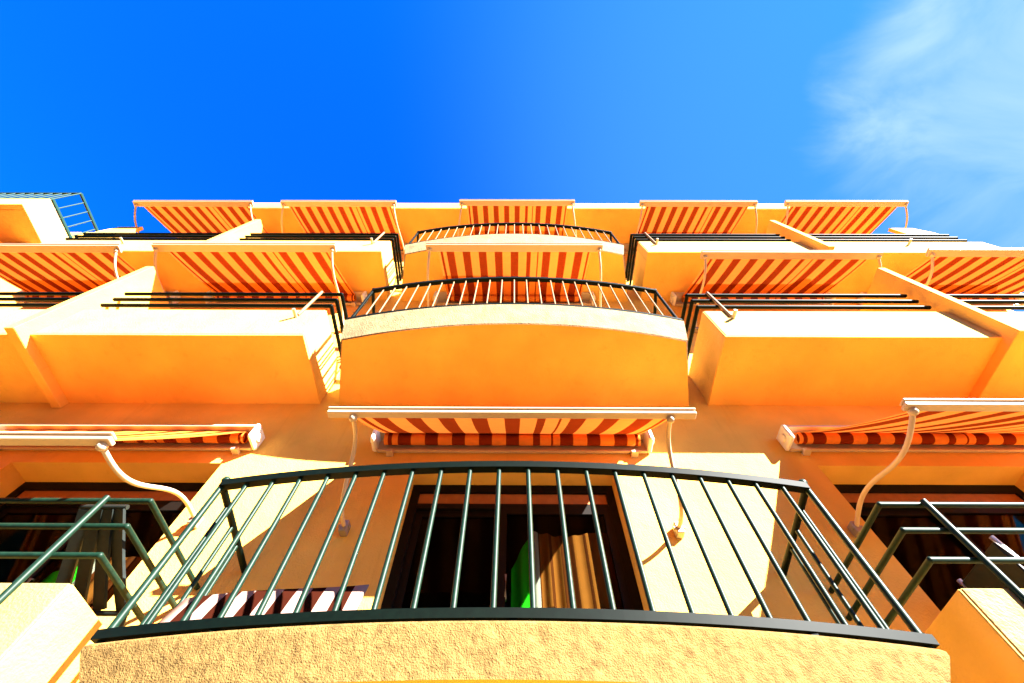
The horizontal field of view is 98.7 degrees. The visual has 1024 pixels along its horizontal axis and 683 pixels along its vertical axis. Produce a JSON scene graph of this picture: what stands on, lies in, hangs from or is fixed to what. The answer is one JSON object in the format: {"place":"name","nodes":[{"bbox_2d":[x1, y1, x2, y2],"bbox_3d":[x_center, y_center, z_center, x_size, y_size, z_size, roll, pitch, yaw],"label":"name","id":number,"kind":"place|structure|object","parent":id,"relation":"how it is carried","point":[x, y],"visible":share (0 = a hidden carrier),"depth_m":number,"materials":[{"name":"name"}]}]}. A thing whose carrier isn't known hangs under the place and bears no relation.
{"place":"outdoors","nodes":[
{"label":"outdoors","id":0,"kind":"place"},
{"bbox_2d":[0,192,98,308],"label":"neighbouring building","id":1,"kind":"structure","parent":0,"point":[30,219],"depth_m":9.47,"materials":[{"name":"white paint"}]},
{"bbox_2d":[0,203,1023,682],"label":"apartment building","id":2,"kind":"structure","parent":0,"point":[768,567],"depth_m":3.90,"materials":[{"name":"orange paint"}]},
{"bbox_2d":[0,243,180,303],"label":"awning","id":3,"kind":"object","parent":2,"relation":"attached to","point":[56,267],"visible":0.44,"depth_m":6.33,"materials":[{"name":"orange fabric"}]},
{"bbox_2d":[40,557,141,609],"bbox_3d":[-3.134,1.969,2.781,0.920,1.350,0.038,0,-62,0],"label":"curtain","id":4,"kind":"object","parent":2,"relation":"hanging from","point":[132,563],"visible":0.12,"depth_m":3.23,"materials":[{"name":"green fabric"}]},
{"bbox_2d":[55,504,129,626],"bbox_3d":[-2.319,1.505,2.300,0.498,0.972,0.766,0,-62,0],"label":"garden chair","id":5,"kind":"object","parent":2,"relation":"on","point":[91,540],"visible":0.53,"depth_m":2.46,"materials":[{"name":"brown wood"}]},
{"bbox_2d":[0,482,204,582],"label":"door","id":6,"kind":"structure","parent":2,"relation":"in","point":[166,502],"depth_m":3.84,"materials":[{"name":"black"}]},
{"bbox_2d":[0,423,264,528],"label":"awning","id":7,"kind":"object","parent":2,"relation":"attached to","point":[105,439],"visible":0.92,"depth_m":3.95,"materials":[{"name":"orange fabric"}]},
{"bbox_2d":[132,200,267,240],"bbox_3d":[-6.014,-2.251,8.797,2.544,1.105,1.201,0,-62,0],"label":"awning","id":8,"kind":"object","parent":2,"relation":"attached to","point":[197,216],"visible":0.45,"depth_m":8.54,"materials":[{"name":"orange fabric"}]},
{"bbox_2d":[151,243,366,331],"bbox_3d":[-3.559,-0.901,6.306,2.544,1.105,1.157,0,-62,0],"label":"awning","id":9,"kind":"object","parent":2,"relation":"attached to","point":[270,267],"visible":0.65,"depth_m":6.24,"materials":[{"name":"orange fabric"}]},
{"bbox_2d":[158,584,368,622],"bbox_3d":[-1.254,1.360,2.128,0.960,0.490,0.168,0,-62,0],"label":"sunbed cushion","id":10,"kind":"object","parent":2,"relation":"on","point":[245,603],"visible":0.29,"depth_m":2.25,"materials":[{"name":"fabric"}]},
{"bbox_2d":[280,200,407,252],"bbox_3d":[-3.274,-2.242,8.785,2.544,1.105,1.201,0,-62,0],"label":"awning","id":11,"kind":"object","parent":2,"relation":"attached to","point":[345,216],"visible":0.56,"depth_m":8.58,"materials":[{"name":"orange fabric"}]},
{"bbox_2d":[327,406,696,537],"bbox_3d":[-0.002,0.780,3.435,2.580,1.055,0.885,0,-62,0],"label":"awning","id":12,"kind":"object","parent":2,"relation":"attached to","point":[584,430],"visible":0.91,"depth_m":3.48,"materials":[{"name":"orange fabric"}]},
{"bbox_2d":[380,485,643,609],"bbox_3d":[0.000,1.744,2.992,1.728,1.949,0.083,0,-62,0],"label":"door","id":13,"kind":"structure","parent":2,"relation":"in","point":[513,498],"depth_m":3.59,"materials":[{"name":"black"}]},
{"bbox_2d":[426,243,602,306],"bbox_3d":[0.031,-0.875,6.298,2.544,1.105,1.122,0,-62,0],"label":"awning","id":14,"kind":"object","parent":2,"relation":"attached to","point":[553,260],"visible":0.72,"depth_m":6.34,"materials":[{"name":"orange fabric"}]},
{"bbox_2d":[457,199,576,236],"bbox_3d":[0.096,-2.232,8.770,2.544,1.105,1.201,0,-62,0],"label":"awning","id":15,"kind":"object","parent":2,"relation":"attached to","point":[547,211],"visible":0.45,"depth_m":8.62,"materials":[{"name":"orange fabric"}]},
{"bbox_2d":[511,531,622,609],"bbox_3d":[0.390,1.878,2.818,0.795,1.540,0.038,0,-62,0],"label":"curtain","id":16,"kind":"object","parent":2,"relation":"hanging from","point":[590,591],"visible":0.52,"depth_m":3.18,"materials":[{"name":"fabric"}]},
{"bbox_2d":[623,200,757,265],"bbox_3d":[3.526,-2.222,8.754,2.544,1.105,1.201,0,-62,0],"label":"awning","id":17,"kind":"object","parent":2,"relation":"attached to","point":[691,216],"visible":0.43,"depth_m":8.59,"materials":[{"name":"orange fabric"}]},
{"bbox_2d":[669,250,883,332],"bbox_3d":[3.761,-0.834,6.297,2.544,1.105,1.055,0,-62,0],"label":"awning","id":18,"kind":"object","parent":2,"relation":"attached to","point":[773,271],"visible":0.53,"depth_m":6.27,"materials":[{"name":"orange fabric"}]},
{"bbox_2d":[780,200,908,233],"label":"awning","id":19,"kind":"object","parent":2,"relation":"attached to","point":[837,216],"visible":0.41,"depth_m":8.57,"materials":[{"name":"orange fabric"}]},
{"bbox_2d":[776,398,1023,537],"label":"awning","id":20,"kind":"object","parent":2,"relation":"attached to","point":[958,425],"visible":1,"depth_m":3.74,"materials":[{"name":"orange fabric"}]},
{"bbox_2d":[833,484,1023,556],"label":"door","id":21,"kind":"structure","parent":2,"relation":"in","point":[851,492],"depth_m":3.82,"materials":[{"name":"black"}]},
{"bbox_2d":[857,248,1023,305],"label":"awning","id":22,"kind":"object","parent":2,"relation":"attached to","point":[972,270],"visible":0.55,"depth_m":6.23,"materials":[{"name":"orange fabric"}]},
{"bbox_2d":[0,0,1023,311],"label":"sky","id":23,"kind":"structure","parent":0,"point":[115,103],"materials":[{"name":"blue"}]},
{"bbox_2d":[957,535,1023,588],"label":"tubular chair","id":24,"kind":"object","parent":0,"point":[981,576],"visible":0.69,"depth_m":2.55,"materials":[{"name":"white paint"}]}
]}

